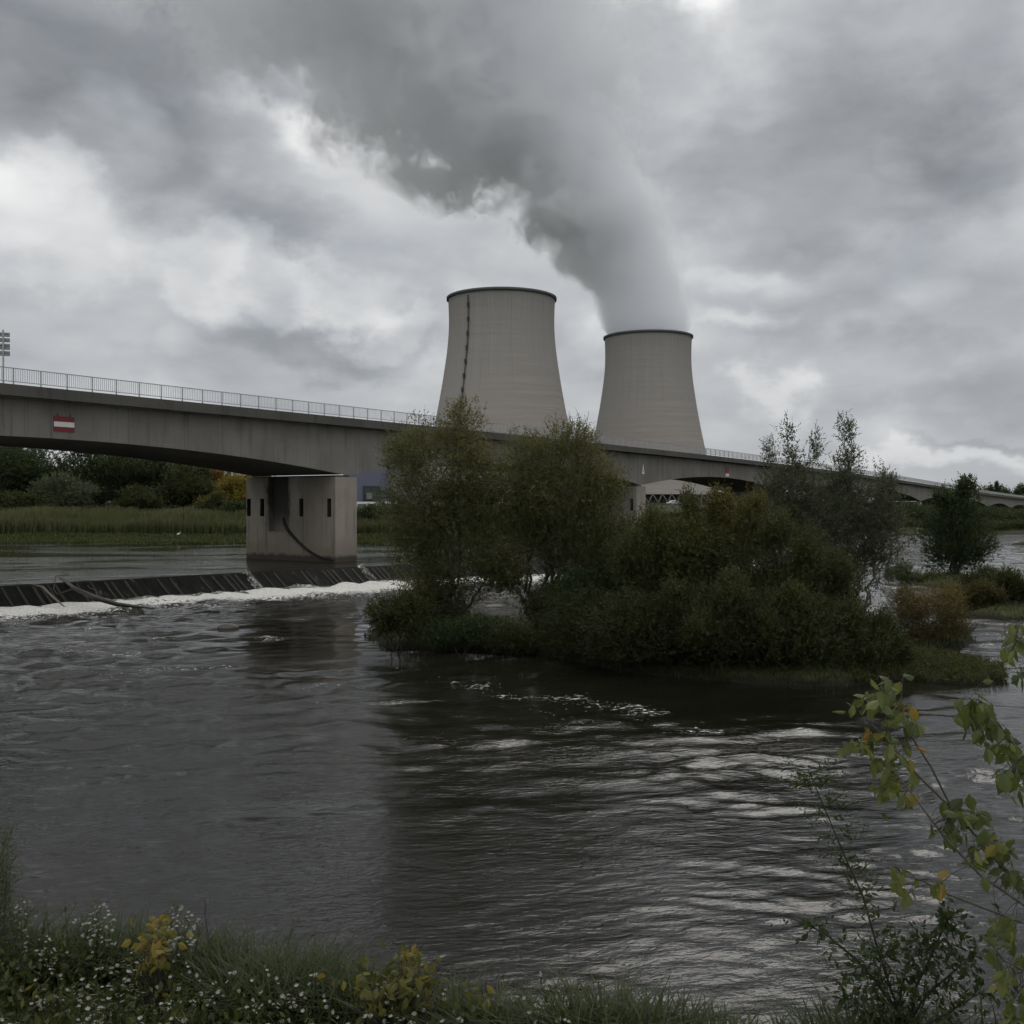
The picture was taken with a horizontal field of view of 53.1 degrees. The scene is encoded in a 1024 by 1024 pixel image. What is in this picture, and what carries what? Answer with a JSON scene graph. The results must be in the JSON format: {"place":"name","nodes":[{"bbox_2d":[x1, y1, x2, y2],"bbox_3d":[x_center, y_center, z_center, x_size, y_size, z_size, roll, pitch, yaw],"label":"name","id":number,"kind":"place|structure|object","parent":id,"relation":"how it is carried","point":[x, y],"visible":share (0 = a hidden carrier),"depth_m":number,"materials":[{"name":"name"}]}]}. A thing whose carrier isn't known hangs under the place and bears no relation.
{"place":"outdoors","nodes":[
{"label":"outdoors","id":0,"kind":"place"},
{"bbox_2d":[2,928,68,993],"bbox_3d":[-2.243,2.144,4.817,0.296,0.359,0.249,0,1,5],"label":"flowering plant","id":1,"kind":"object","parent":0,"point":[47,950],"visible":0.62,"depth_m":4.80,"materials":[{"name":"green plant"}]},
{"bbox_2d":[0,538,740,585],"bbox_3d":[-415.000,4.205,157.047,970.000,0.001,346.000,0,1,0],"label":"pool water","id":2,"kind":"structure","parent":0,"point":[29,563],"depth_m":98.51,"materials":[{"name":"grey liquid"}]},
{"bbox_2d":[0,895,1021,1023],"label":"bank grass","id":3,"kind":"structure","parent":0,"point":[284,966],"depth_m":4.50,"materials":[{"name":"green plant"}]},
{"bbox_2d":[201,897,210,957],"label":"dead stalk","id":4,"kind":"object","parent":3,"relation":"on","point":[206,928],"visible":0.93,"depth_m":4.92,"materials":[{"name":"brown plant"}]},
{"bbox_2d":[0,534,1023,1023],"bbox_3d":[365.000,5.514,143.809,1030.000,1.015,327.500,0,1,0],"label":"river water","id":5,"kind":"structure","parent":0,"point":[314,760],"depth_m":24.09,"materials":[{"name":"grey liquid"}]},
{"bbox_2d":[217,623,238,628],"bbox_3d":[-15.822,6.449,56.991,1.173,0.499,0.874,0,1,-25],"label":"rock","id":6,"kind":"object","parent":5,"relation":"in","point":[228,626],"visible":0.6,"depth_m":56.72,"materials":[{"name":"grey stone"}]},
{"bbox_2d":[38,574,540,606],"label":"foam","id":7,"kind":"object","parent":5,"relation":"on","point":[243,591],"visible":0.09,"depth_m":78.31,"materials":[{"name":"white liquid"}]},
{"bbox_2d":[0,502,1023,1023],"bbox_3d":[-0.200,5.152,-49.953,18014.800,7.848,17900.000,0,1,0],"label":"ground","id":8,"kind":"structure","parent":0,"point":[744,670],"depth_m":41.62,"materials":[{"name":"green plant"}]},
{"bbox_2d":[0,816,39,1001],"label":"shrub","id":9,"kind":"object","parent":8,"relation":"on","point":[5,870],"visible":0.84,"depth_m":4.71,"materials":[{"name":"green plant"}]},
{"bbox_2d":[2,895,40,949],"bbox_3d":[-2.448,2.103,5.040,0.222,0.449,0.290,0,1,16],"label":"aster","id":10,"kind":"object","parent":8,"relation":"on","point":[28,901],"visible":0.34,"depth_m":5.06,"materials":[{"name":"green plant"}]},
{"bbox_2d":[0,446,50,503],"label":"broadleaf tree","id":11,"kind":"object","parent":8,"relation":"on","point":[5,462],"visible":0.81,"depth_m":186.87,"materials":[{"name":"green plant"}]},
{"bbox_2d":[0,489,53,510],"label":"bush","id":12,"kind":"object","parent":8,"relation":"on","point":[8,499],"visible":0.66,"depth_m":174.74,"materials":[{"name":"green plant"}]},
{"bbox_2d":[0,1001,60,1023],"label":"aster","id":13,"kind":"object","parent":8,"relation":"on","point":[2,1019],"visible":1,"depth_m":3.87,"materials":[{"name":"green plant"}]},
{"bbox_2d":[0,446,68,500],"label":"broadleaf tree","id":14,"kind":"object","parent":8,"relation":"on","point":[33,476],"visible":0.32,"depth_m":191.14,"materials":[{"name":"green plant"}]},
{"bbox_2d":[13,448,57,495],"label":"broadleaf tree","id":15,"kind":"object","parent":8,"relation":"on","point":[43,453],"visible":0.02,"depth_m":205.05,"materials":[{"name":"green plant"}]},
{"bbox_2d":[25,468,104,508],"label":"broadleaf tree","id":16,"kind":"object","parent":8,"relation":"on","point":[60,491],"visible":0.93,"depth_m":180.35,"materials":[{"name":"green plant"}]},
{"bbox_2d":[20,956,112,1023],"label":"aster","id":17,"kind":"object","parent":8,"relation":"on","point":[44,1002],"visible":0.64,"depth_m":4.45,"materials":[{"name":"green plant"}]},
{"bbox_2d":[28,449,117,506],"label":"broadleaf tree","id":18,"kind":"object","parent":8,"relation":"on","point":[91,466],"visible":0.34,"depth_m":192.74,"materials":[{"name":"green plant"}]},
{"bbox_2d":[67,900,120,987],"bbox_3d":[-2.008,2.095,4.932,0.290,0.449,0.222,0,1,39],"label":"aster","id":19,"kind":"object","parent":8,"relation":"on","point":[111,930],"visible":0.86,"depth_m":4.93,"materials":[{"name":"white plant"}]},
{"bbox_2d":[71,456,119,506],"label":"broadleaf tree","id":20,"kind":"object","parent":8,"relation":"on","point":[107,500],"visible":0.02,"depth_m":205.12,"materials":[{"name":"green plant"}]},
{"bbox_2d":[72,980,137,1023],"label":"aster","id":21,"kind":"object","parent":8,"relation":"on","point":[80,1018],"visible":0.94,"depth_m":3.96,"materials":[{"name":"green plant"}]},
{"bbox_2d":[84,455,167,506],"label":"broadleaf tree","id":22,"kind":"object","parent":8,"relation":"on","point":[127,469],"visible":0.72,"depth_m":190.60,"materials":[{"name":"green plant"}]},
{"bbox_2d":[104,948,159,1023],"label":"aster","id":23,"kind":"object","parent":8,"relation":"on","point":[128,980],"visible":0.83,"depth_m":4.43,"materials":[{"name":"green plant"}]},
{"bbox_2d":[102,482,172,511],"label":"broadleaf tree","id":24,"kind":"object","parent":8,"relation":"on","point":[139,497],"visible":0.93,"depth_m":177.81,"materials":[{"name":"green plant"}]},
{"bbox_2d":[107,459,175,504],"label":"broadleaf tree","id":25,"kind":"object","parent":8,"relation":"on","point":[159,464],"visible":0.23,"depth_m":195.62,"materials":[{"name":"green plant"}]},
{"bbox_2d":[121,914,193,1012],"bbox_3d":[-1.609,2.015,4.617,0.295,0.536,0.736,0,1,-24],"label":"yellow weed","id":26,"kind":"object","parent":8,"relation":"on","point":[152,943],"visible":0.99,"depth_m":4.55,"materials":[{"name":"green plant"}]},
{"bbox_2d":[130,989,194,1023],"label":"aster","id":27,"kind":"object","parent":8,"relation":"on","point":[183,1019],"visible":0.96,"depth_m":3.81,"materials":[{"name":"green plant"}]},
{"bbox_2d":[155,903,203,981],"bbox_3d":[-1.608,2.106,4.924,0.290,0.449,0.222,0,1,15],"label":"aster","id":28,"kind":"object","parent":8,"relation":"on","point":[180,908],"visible":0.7,"depth_m":4.92,"materials":[{"name":"white plant"}]},
{"bbox_2d":[164,463,195,505],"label":"broadleaf tree","id":29,"kind":"object","parent":8,"relation":"on","point":[169,474],"visible":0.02,"depth_m":208.92,"materials":[{"name":"green plant"}]},
{"bbox_2d":[145,462,217,507],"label":"broadleaf tree","id":30,"kind":"object","parent":8,"relation":"on","point":[184,488],"visible":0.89,"depth_m":187.44,"materials":[{"name":"green plant"}]},
{"bbox_2d":[174,466,214,506],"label":"broadleaf tree","id":31,"kind":"object","parent":8,"relation":"on","point":[207,471],"visible":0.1,"depth_m":195.37,"materials":[{"name":"green plant"}]},
{"bbox_2d":[155,952,243,1023],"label":"aster","id":32,"kind":"object","parent":8,"relation":"on","point":[177,988],"visible":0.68,"depth_m":4.35,"materials":[{"name":"green plant"}]},
{"bbox_2d":[190,489,231,510],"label":"bush","id":33,"kind":"object","parent":8,"relation":"on","point":[214,500],"visible":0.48,"depth_m":170.82,"materials":[{"name":"green plant"}]},
{"bbox_2d":[208,469,227,488],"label":"autumn tree","id":34,"kind":"object","parent":8,"relation":"on","point":[217,474],"visible":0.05,"depth_m":200.15,"materials":[{"name":"orange plant"}]},
{"bbox_2d":[193,473,247,504],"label":"autumn tree","id":35,"kind":"object","parent":8,"relation":"on","point":[233,487],"visible":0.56,"depth_m":182.03,"materials":[{"name":"yellow plant"}]},
{"bbox_2d":[177,1006,268,1023],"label":"aster","id":36,"kind":"object","parent":8,"relation":"on","point":[221,1021],"visible":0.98,"depth_m":3.82,"materials":[{"name":"green plant"}]},
{"bbox_2d":[218,498,245,513],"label":"bush","id":37,"kind":"object","parent":8,"relation":"on","point":[233,505],"visible":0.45,"depth_m":167.14,"materials":[{"name":"green plant"}]},
{"bbox_2d":[217,470,264,482],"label":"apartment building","id":38,"kind":"structure","parent":8,"relation":"on","point":[238,474],"depth_m":261.92,"materials":[{"name":"grey glass"}]},
{"bbox_2d":[223,473,263,480],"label":"autumn tree","id":39,"kind":"object","parent":8,"relation":"on","point":[245,476],"visible":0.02,"depth_m":188.32,"materials":[{"name":"yellow plant"}]},
{"bbox_2d":[237,954,326,1023],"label":"aster","id":40,"kind":"object","parent":8,"relation":"on","point":[283,1021],"visible":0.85,"depth_m":4.34,"materials":[{"name":"green plant"}]},
{"bbox_2d":[287,982,377,1023],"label":"aster","id":41,"kind":"object","parent":8,"relation":"on","point":[332,1012],"visible":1,"depth_m":3.90,"materials":[{"name":"green plant"}]},
{"bbox_2d":[0,503,746,534],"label":"reeds","id":42,"kind":"object","parent":8,"relation":"on","point":[56,519],"visible":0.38,"depth_m":154.13,"materials":[{"name":"green plant"}]},
{"bbox_2d":[357,503,395,522],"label":"bush","id":43,"kind":"object","parent":8,"relation":"on","point":[364,511],"visible":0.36,"depth_m":156.01,"materials":[{"name":"green plant"}]},
{"bbox_2d":[0,539,756,606],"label":"weir","id":44,"kind":"object","parent":8,"relation":"on","point":[20,595],"visible":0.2,"depth_m":77.53,"materials":[{"name":"stone"}]},
{"bbox_2d":[31,584,64,606],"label":"driftwood","id":45,"kind":"object","parent":44,"relation":"on","point":[50,594],"visible":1,"depth_m":66.77,"materials":[{"name":"grey wood"}]},
{"bbox_2d":[53,573,154,608],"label":"driftwood","id":46,"kind":"object","parent":44,"relation":"on","point":[96,597],"visible":1,"depth_m":65.92,"materials":[{"name":"grey wood"}]},
{"bbox_2d":[243,569,262,588],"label":"cascade","id":47,"kind":"object","parent":44,"relation":"on","point":[251,579],"visible":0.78,"depth_m":81.18,"materials":[{"name":"white liquid"}]},
{"bbox_2d":[358,564,376,580],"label":"cascade","id":48,"kind":"object","parent":44,"relation":"on","point":[367,574],"visible":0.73,"depth_m":88.45,"materials":[{"name":"white liquid"}]},
{"bbox_2d":[316,939,460,1023],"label":"shrub","id":49,"kind":"object","parent":8,"relation":"on","point":[402,986],"visible":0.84,"depth_m":4.13,"materials":[{"name":"green plant"}]},
{"bbox_2d":[343,466,434,505],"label":"industrial building","id":50,"kind":"structure","parent":8,"relation":"on","point":[367,483],"depth_m":239.94,"materials":[{"name":"blue metal"}]},
{"bbox_2d":[363,486,379,500],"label":"window","id":51,"kind":"structure","parent":50,"relation":"in","point":[366,489],"depth_m":239.89,"materials":[{"name":"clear glass"}]},
{"bbox_2d":[362,966,429,1023],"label":"aster","id":52,"kind":"object","parent":8,"relation":"on","point":[384,1021],"visible":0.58,"depth_m":4.12,"materials":[{"name":"green plant"}]},
{"bbox_2d":[360,588,436,649],"bbox_3d":[-5.368,5.270,48.536,3.723,3.592,2.415,0,1,0],"label":"shrub","id":53,"kind":"object","parent":8,"relation":"on","point":[397,616],"visible":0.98,"depth_m":48.27,"materials":[{"name":"green plant"}]},
{"bbox_2d":[392,943,441,1022],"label":"vine","id":54,"kind":"object","parent":8,"relation":"on","point":[406,954],"visible":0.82,"depth_m":4.25,"materials":[{"name":"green plant"}]},
{"bbox_2d":[389,979,464,1023],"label":"aster","id":55,"kind":"object","parent":8,"relation":"on","point":[437,1022],"visible":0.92,"depth_m":4.01,"materials":[{"name":"green plant"}]},
{"bbox_2d":[357,502,502,505],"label":"guard rail","id":56,"kind":"object","parent":8,"relation":"on","point":[376,503],"visible":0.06,"depth_m":207.95,"materials":[{"name":"metal"}]},
{"bbox_2d":[369,394,540,640],"bbox_3d":[-2.847,0.180,51.094,8.599,12.233,5.396,0,1,0],"label":"willow tree","id":57,"kind":"object","parent":8,"relation":"on","point":[479,500],"visible":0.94,"depth_m":50.52,"materials":[{"name":"green plant"}]},
{"bbox_2d":[413,610,502,652],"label":"shrub","id":58,"kind":"object","parent":8,"relation":"on","point":[470,630],"visible":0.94,"depth_m":47.18,"materials":[{"name":"green plant"}]},
{"bbox_2d":[435,487,506,505],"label":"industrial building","id":59,"kind":"structure","parent":8,"relation":"on","point":[475,489],"depth_m":254.96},
{"bbox_2d":[453,979,493,1022],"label":"vine","id":60,"kind":"object","parent":8,"relation":"on","point":[485,1004],"visible":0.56,"depth_m":4.05,"materials":[{"name":"green plant"}]},
{"bbox_2d":[434,287,570,502],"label":"cooling tower","id":61,"kind":"structure","parent":8,"relation":"on","point":[501,363],"depth_m":785.09,"materials":[{"name":"concrete"}]},
{"bbox_2d":[0,903,1023,1023],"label":"ground cover","id":62,"kind":"object","parent":8,"relation":"on","point":[25,1014],"visible":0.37,"depth_m":4.34,"materials":[{"name":"green plant"}]},
{"bbox_2d":[0,366,1023,561],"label":"road bridge","id":63,"kind":"structure","parent":8,"relation":"on","point":[303,518],"depth_m":97.23,"materials":[{"name":"concrete"}]},
{"bbox_2d":[0,330,9,382],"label":"direction sign","id":64,"kind":"object","parent":63,"relation":"on","point":[3,347],"visible":0.9,"depth_m":69.45,"materials":[{"name":"metal"}]},
{"bbox_2d":[53,413,74,432],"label":"navigation sign","id":65,"kind":"object","parent":63,"relation":"attached to","point":[62,424],"visible":1,"depth_m":73.51,"materials":[{"name":"metal"}]},
{"bbox_2d":[725,467,728,476],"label":"navigation sign","id":66,"kind":"object","parent":63,"relation":"attached to","point":[727,471],"visible":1,"depth_m":179.82,"materials":[{"name":"red"}]},
{"bbox_2d":[476,616,550,654],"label":"shrub","id":67,"kind":"object","parent":8,"relation":"on","point":[513,633],"visible":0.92,"depth_m":46.77,"materials":[{"name":"green plant"}]},
{"bbox_2d":[497,960,578,1023],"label":"aster","id":68,"kind":"object","parent":8,"relation":"on","point":[536,1013],"visible":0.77,"depth_m":3.89,"materials":[{"name":"green plant"}]},
{"bbox_2d":[485,409,633,627],"bbox_3d":[2.509,0.523,52.503,8.442,11.634,5.832,0,1,0],"label":"willow tree","id":69,"kind":"object","parent":8,"relation":"on","point":[539,515],"visible":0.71,"depth_m":51.79,"materials":[{"name":"green plant"}]},
{"bbox_2d":[536,555,634,639],"bbox_3d":[3.576,4.202,48.988,4.938,4.368,4.801,0,1,0],"label":"shrub","id":70,"kind":"object","parent":8,"relation":"on","point":[583,580],"visible":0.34,"depth_m":48.51,"materials":[{"name":"green plant"}]},
{"bbox_2d":[575,501,664,604],"bbox_3d":[5.468,2.894,50.549,5.325,6.865,6.805,0,1,0],"label":"shrub","id":71,"kind":"object","parent":8,"relation":"on","point":[609,533],"visible":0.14,"depth_m":49.81,"materials":[{"name":"green plant"}]},
{"bbox_2d":[595,329,713,502],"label":"cooling tower","id":72,"kind":"structure","parent":8,"relation":"on","point":[648,393],"depth_m":977.30,"materials":[{"name":"concrete"}]},
{"bbox_2d":[660,511,677,519],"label":"bush","id":73,"kind":"object","parent":8,"relation":"on","point":[670,513],"visible":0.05,"depth_m":197.06,"materials":[{"name":"green plant"}]},
{"bbox_2d":[527,473,922,673],"bbox_3d":[9.254,2.458,45.118,17.366,8.520,12.007,0,1,0],"label":"bush","id":74,"kind":"object","parent":8,"relation":"on","point":[734,613],"visible":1,"depth_m":42.98,"materials":[{"name":"green plant"}]},
{"bbox_2d":[733,410,853,604],"bbox_3d":[14.598,0.455,53.525,6.524,11.590,4.273,0,1,0],"label":"poplar tree","id":75,"kind":"object","parent":8,"relation":"on","point":[794,493],"visible":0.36,"depth_m":53.04,"materials":[{"name":"green plant"}]},
{"bbox_2d":[777,756,910,1020],"bbox_3d":[1.323,1.498,3.974,0.591,1.107,0.191,0,1,0],"label":"seedling","id":76,"kind":"object","parent":8,"relation":"on","point":[830,800],"visible":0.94,"depth_m":3.96,"materials":[{"name":"green plant"}]},
{"bbox_2d":[802,408,919,611],"bbox_3d":[18.412,0.631,54.352,6.448,12.278,4.344,0,1,0],"label":"poplar tree","id":77,"kind":"object","parent":8,"relation":"on","point":[865,552],"visible":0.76,"depth_m":54.05,"materials":[{"name":"green plant"}]},
{"bbox_2d":[770,890,1017,1023],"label":"shrub","id":78,"kind":"object","parent":8,"relation":"on","point":[945,926],"visible":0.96,"depth_m":3.88,"materials":[{"name":"green plant"}]},
{"bbox_2d":[882,560,921,584],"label":"shrub","id":79,"kind":"object","parent":8,"relation":"on","point":[907,575],"visible":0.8,"depth_m":87.85,"materials":[{"name":"green plant"}]},
{"bbox_2d":[883,500,940,525],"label":"bush","id":80,"kind":"object","parent":8,"relation":"on","point":[916,509],"visible":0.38,"depth_m":247.21,"materials":[{"name":"green plant"}]},
{"bbox_2d":[893,569,945,581],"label":"shrub","id":81,"kind":"object","parent":8,"relation":"on","point":[928,574],"visible":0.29,"depth_m":89.56,"materials":[{"name":"green plant"}]},
{"bbox_2d":[837,644,1011,682],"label":"spit weeds","id":82,"kind":"object","parent":8,"relation":"on","point":[995,667],"visible":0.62,"depth_m":40.72,"materials":[{"name":"green plant"}]},
{"bbox_2d":[833,609,1023,1023],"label":"maple sapling","id":83,"kind":"object","parent":8,"relation":"on","point":[981,717],"visible":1,"depth_m":3.56,"materials":[{"name":"green plant"}]},
{"bbox_2d":[876,577,981,640],"bbox_3d":[20.114,4.679,49.486,4.652,3.359,3.876,0,1,-28],"label":"russet bush","id":84,"kind":"object","parent":8,"relation":"on","point":[947,620],"visible":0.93,"depth_m":49.11,"materials":[{"name":"brown plant"}]},
{"bbox_2d":[905,513,985,526],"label":"bush","id":85,"kind":"object","parent":8,"relation":"on","point":[929,520],"visible":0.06,"depth_m":244.04,"materials":[{"name":"green plant"}]},
{"bbox_2d":[908,471,1004,574],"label":"dark tree","id":86,"kind":"object","parent":8,"relation":"on","point":[956,543],"visible":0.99,"depth_m":91.39,"materials":[{"name":"green plant"}]},
{"bbox_2d":[944,577,1009,608],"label":"shrub","id":87,"kind":"object","parent":8,"relation":"on","point":[987,592],"visible":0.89,"depth_m":64.63,"materials":[{"name":"green plant"}]},
{"bbox_2d":[955,563,1009,588],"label":"shrub","id":88,"kind":"object","parent":8,"relation":"on","point":[978,573],"visible":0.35,"depth_m":71.85,"materials":[{"name":"green plant"}]},
{"bbox_2d":[966,504,1008,520],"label":"bush","id":89,"kind":"object","parent":8,"relation":"on","point":[994,514],"visible":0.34,"depth_m":259.24,"materials":[{"name":"green plant"}]},
{"bbox_2d":[986,481,996,493],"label":"skyline tree","id":90,"kind":"object","parent":8,"relation":"on","point":[991,487],"visible":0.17,"depth_m":654.40,"materials":[{"name":"green plant"}]},
{"bbox_2d":[971,519,1018,529],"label":"bush","id":91,"kind":"object","parent":8,"relation":"on","point":[1000,526],"visible":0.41,"depth_m":229.47,"materials":[{"name":"green plant"}]},
{"bbox_2d":[994,480,1000,494],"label":"skyline tree","id":92,"kind":"object","parent":8,"relation":"on","point":[996,486],"visible":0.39,"depth_m":662.94,"materials":[{"name":"green plant"}]},
{"bbox_2d":[976,562,1023,601],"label":"shrub","id":93,"kind":"object","parent":8,"relation":"on","point":[1013,581],"visible":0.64,"depth_m":65.67,"materials":[{"name":"green plant"}]},
{"bbox_2d":[982,506,1019,511],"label":"bush","id":94,"kind":"object","parent":8,"relation":"on","point":[1006,508],"visible":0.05,"depth_m":318.33,"materials":[{"name":"green plant"}]},
{"bbox_2d":[999,484,1008,495],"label":"skyline tree","id":95,"kind":"object","parent":8,"relation":"on","point":[1002,489],"visible":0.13,"depth_m":669.33,"materials":[{"name":"green plant"}]},
{"bbox_2d":[1004,485,1012,496],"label":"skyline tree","id":96,"kind":"object","parent":8,"relation":"on","point":[1009,490],"visible":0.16,"depth_m":678.51,"materials":[{"name":"green plant"}]},
{"bbox_2d":[998,508,1023,519],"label":"bush","id":97,"kind":"object","parent":8,"relation":"on","point":[1014,515],"visible":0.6,"depth_m":252.01,"materials":[{"name":"green plant"}]},
{"bbox_2d":[999,508,1023,514],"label":"bush","id":98,"kind":"object","parent":8,"relation":"on","point":[1012,510],"visible":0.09,"depth_m":288.46,"materials":[{"name":"green plant"}]},
{"bbox_2d":[1000,518,1023,528],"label":"bush","id":99,"kind":"object","parent":8,"relation":"on","point":[1016,522],"visible":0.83,"depth_m":233.28,"materials":[{"name":"green plant"}]},
{"bbox_2d":[1010,484,1022,497],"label":"skyline tree","id":100,"kind":"object","parent":8,"relation":"on","point":[1017,491],"visible":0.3,"depth_m":686.53,"materials":[{"name":"green plant"}]},
{"bbox_2d":[1016,482,1023,497],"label":"skyline tree","id":101,"kind":"object","parent":8,"relation":"on","point":[1022,487],"visible":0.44,"depth_m":694.64,"materials":[{"name":"green plant"}]},
{"bbox_2d":[0,0,1023,500],"label":"sky","id":102,"kind":"structure","parent":0,"point":[284,199],"materials":[{"name":"grey"}]}
]}

